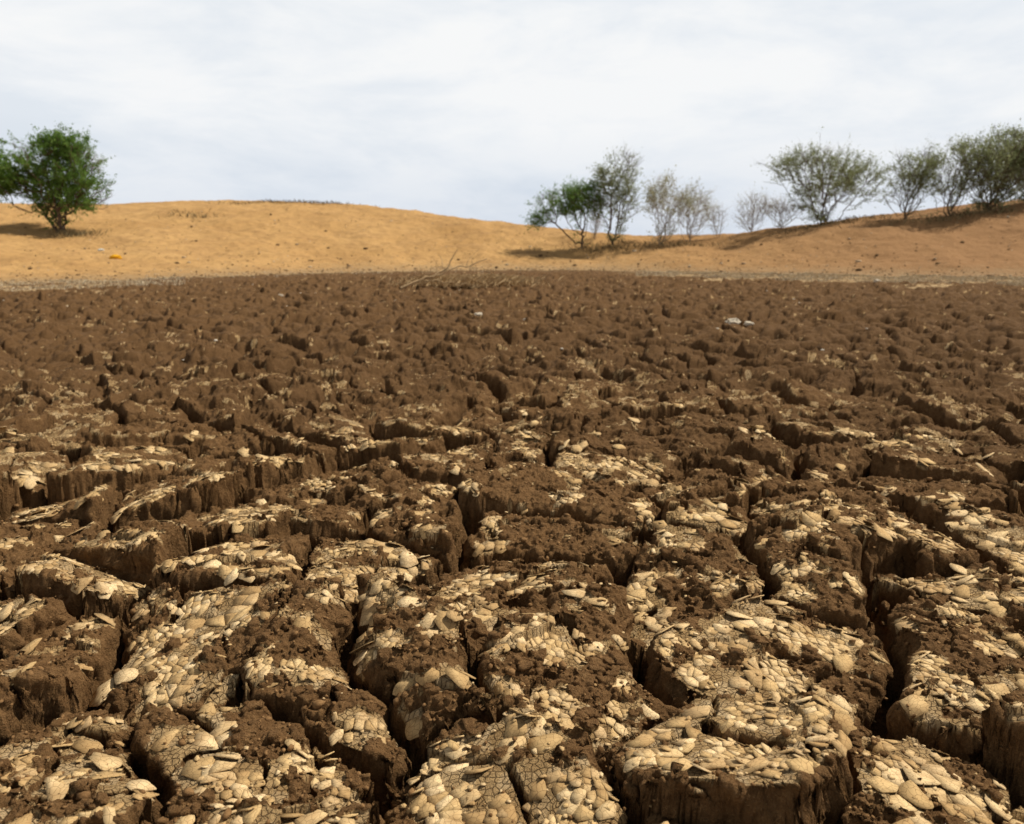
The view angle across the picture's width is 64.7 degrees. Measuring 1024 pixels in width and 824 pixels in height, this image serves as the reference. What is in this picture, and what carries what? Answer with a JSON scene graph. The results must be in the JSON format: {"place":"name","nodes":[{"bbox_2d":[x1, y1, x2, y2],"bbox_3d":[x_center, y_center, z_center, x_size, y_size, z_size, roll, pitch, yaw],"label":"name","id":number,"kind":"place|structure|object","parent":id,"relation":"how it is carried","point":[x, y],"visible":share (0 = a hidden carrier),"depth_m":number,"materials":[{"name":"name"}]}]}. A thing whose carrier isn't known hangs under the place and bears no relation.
{"place":"outdoors","nodes":[
{"label":"outdoors","id":0,"kind":"place"},
{"bbox_2d":[0,269,1023,823],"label":"cracked mud ground","id":1,"kind":"structure","parent":0,"point":[596,317],"depth_m":3.05,"materials":[{"name":"brown soil"}]},
{"bbox_2d":[400,250,486,288],"bbox_3d":[-1.463,-3.125,17.681,1.942,0.842,0.614,-1,12,-4],"label":"dead branch","id":2,"kind":"object","parent":1,"relation":"on","point":[421,279],"visible":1,"depth_m":17.63,"materials":[{"name":"brown wood"}]},
{"bbox_2d":[372,271,564,288],"bbox_3d":[-1.025,-3.153,19.091,4.590,0.365,3.459,0,12,0],"label":"dry grass pile","id":3,"kind":"object","parent":1,"relation":"on","point":[487,279],"visible":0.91,"depth_m":18.49,"materials":[{"name":"beige plant"}]},
{"bbox_2d":[3,275,979,359],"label":"pale pebbles","id":4,"kind":"object","parent":1,"relation":"on","point":[560,348],"visible":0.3,"depth_m":9.04,"materials":[{"name":"beige stone"}]},
{"bbox_2d":[0,397,1023,823],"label":"mud crust flakes","id":5,"kind":"object","parent":1,"relation":"on","point":[434,797],"visible":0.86,"depth_m":1.98,"materials":[{"name":"beige soil"}]},
{"bbox_2d":[0,332,1023,823],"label":"mud crumbs","id":6,"kind":"object","parent":1,"relation":"on","point":[316,704],"visible":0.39,"depth_m":2.13,"materials":[{"name":"brown soil"}]},
{"bbox_2d":[0,359,1023,823],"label":"loose mud chips","id":7,"kind":"object","parent":1,"relation":"on","point":[454,745],"visible":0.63,"depth_m":1.78,"materials":[{"name":"beige soil"}]},
{"bbox_2d":[725,318,740,323],"bbox_3d":[2.787,-1.132,10.178,0.200,0.105,0.167,0,12,0],"label":"pale stone","id":8,"kind":"object","parent":1,"relation":"on","point":[734,321],"visible":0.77,"depth_m":10.14,"materials":[{"name":"beige stone"}]},
{"bbox_2d":[744,321,753,325],"bbox_3d":[2.953,-1.102,10.089,0.126,0.065,0.107,0,12,0],"label":"pale stone","id":9,"kind":"object","parent":1,"relation":"on","point":[747,323],"visible":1,"depth_m":10.05,"materials":[{"name":"beige stone"}]},
{"bbox_2d":[0,199,1023,283],"bbox_3d":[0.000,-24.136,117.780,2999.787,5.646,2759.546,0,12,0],"label":"sand dune","id":10,"kind":"structure","parent":0,"point":[244,228],"depth_m":31.58,"materials":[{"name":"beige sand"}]},
{"bbox_2d":[0,122,116,232],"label":"acacia tree","id":11,"kind":"object","parent":10,"relation":"on","point":[64,147],"visible":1,"depth_m":31.43,"materials":[{"name":"green plant"}]},
{"bbox_2d":[109,254,121,258],"bbox_3d":[-13.292,-5.185,27.105,0.420,0.200,0.303,0,12,0],"label":"plastic bag","id":12,"kind":"object","parent":10,"relation":"on","point":[115,256],"visible":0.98,"depth_m":27.04,"materials":[{"name":"orange plastic"}]},
{"bbox_2d":[0,202,1020,288],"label":"dune stones","id":13,"kind":"object","parent":10,"relation":"on","point":[348,265],"visible":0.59,"depth_m":28.10,"materials":[{"name":"brown stone"}]},
{"bbox_2d":[520,175,609,247],"bbox_3d":[2.189,-8.380,34.009,3.808,3.134,2.928,0,12,0],"label":"acacia tree","id":14,"kind":"object","parent":10,"relation":"on","point":[572,198],"visible":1,"depth_m":33.71,"materials":[{"name":"green plant"}]},
{"bbox_2d":[588,215,603,238],"bbox_3d":[3.583,-8.138,34.965,1.354,1.563,1.362,0,12,0],"label":"dry shrub","id":15,"kind":"object","parent":10,"relation":"on","point":[595,230],"visible":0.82,"depth_m":35.10,"materials":[{"name":"grey plant"}]},
{"bbox_2d":[582,144,644,247],"bbox_3d":[4.269,-9.159,33.790,2.940,4.512,2.254,0,12,0],"label":"acacia tree","id":16,"kind":"object","parent":10,"relation":"on","point":[602,180],"visible":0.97,"depth_m":33.59,"materials":[{"name":"green plant"}]},
{"bbox_2d":[637,165,701,244],"bbox_3d":[6.578,-8.602,33.970,2.748,3.345,2.607,3,12,15],"label":"dry shrub","id":17,"kind":"object","parent":10,"relation":"on","point":[653,198],"visible":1,"depth_m":33.77,"materials":[{"name":"grey plant"}]},
{"bbox_2d":[668,180,726,240],"bbox_3d":[7.880,-8.655,34.540,2.774,2.867,2.388,3,12,13],"label":"dry shrub","id":18,"kind":"object","parent":10,"relation":"on","point":[695,213],"visible":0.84,"depth_m":34.46,"materials":[{"name":"grey plant"}]},
{"bbox_2d":[706,205,728,236],"bbox_3d":[8.932,-8.427,35.033,1.559,1.907,1.390,4,13,20],"label":"dry shrub","id":19,"kind":"object","parent":10,"relation":"on","point":[713,215],"visible":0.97,"depth_m":35.06,"materials":[{"name":"grey plant"}]},
{"bbox_2d":[727,181,773,232],"bbox_3d":[10.424,-8.818,34.978,2.246,2.260,2.103,10,15,39],"label":"dry shrub","id":20,"kind":"object","parent":10,"relation":"on","point":[750,213],"visible":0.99,"depth_m":34.92,"materials":[{"name":"grey plant"}]},
{"bbox_2d":[757,193,814,228],"bbox_3d":[11.591,-8.545,34.444,2.742,1.881,2.460,0,12,0],"label":"dry shrub","id":21,"kind":"object","parent":10,"relation":"on","point":[785,208],"visible":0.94,"depth_m":34.39,"materials":[{"name":"grey plant"}]},
{"bbox_2d":[750,127,902,224],"bbox_3d":[13.078,-9.675,33.775,5.428,4.033,4.289,-7,14,-30],"label":"acacia tree","id":22,"kind":"object","parent":10,"relation":"on","point":[844,181],"visible":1,"depth_m":33.52,"materials":[{"name":"green plant"}]},
{"bbox_2d":[872,138,953,218],"bbox_3d":[16.024,-9.350,32.260,2.918,3.462,2.901,-10,15,-39],"label":"acacia tree","id":23,"kind":"object","parent":10,"relation":"on","point":[910,176],"visible":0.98,"depth_m":31.92,"materials":[{"name":"green plant"}]},
{"bbox_2d":[923,130,1018,215],"bbox_3d":[17.518,-9.281,31.684,2.825,3.517,3.227,-7,14,-31],"label":"acacia tree","id":24,"kind":"object","parent":10,"relation":"on","point":[956,189],"visible":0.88,"depth_m":31.39,"materials":[{"name":"green plant"}]},
{"bbox_2d":[944,118,1023,211],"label":"acacia tree","id":25,"kind":"object","parent":10,"relation":"on","point":[1001,186],"visible":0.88,"depth_m":31.34,"materials":[{"name":"green plant"}]},
{"bbox_2d":[993,135,1023,204],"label":"acacia tree","id":26,"kind":"object","parent":10,"relation":"on","point":[1019,197],"visible":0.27,"depth_m":32.44,"materials":[{"name":"green plant"}]},
{"bbox_2d":[0,270,1023,290],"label":"dry shore grass","id":27,"kind":"structure","parent":0,"point":[812,275],"depth_m":22.77,"materials":[{"name":"beige plant"}]},
{"bbox_2d":[0,0,1023,235],"label":"sky","id":28,"kind":"structure","parent":0,"point":[457,108],"materials":[{"name":"white"}]}
]}

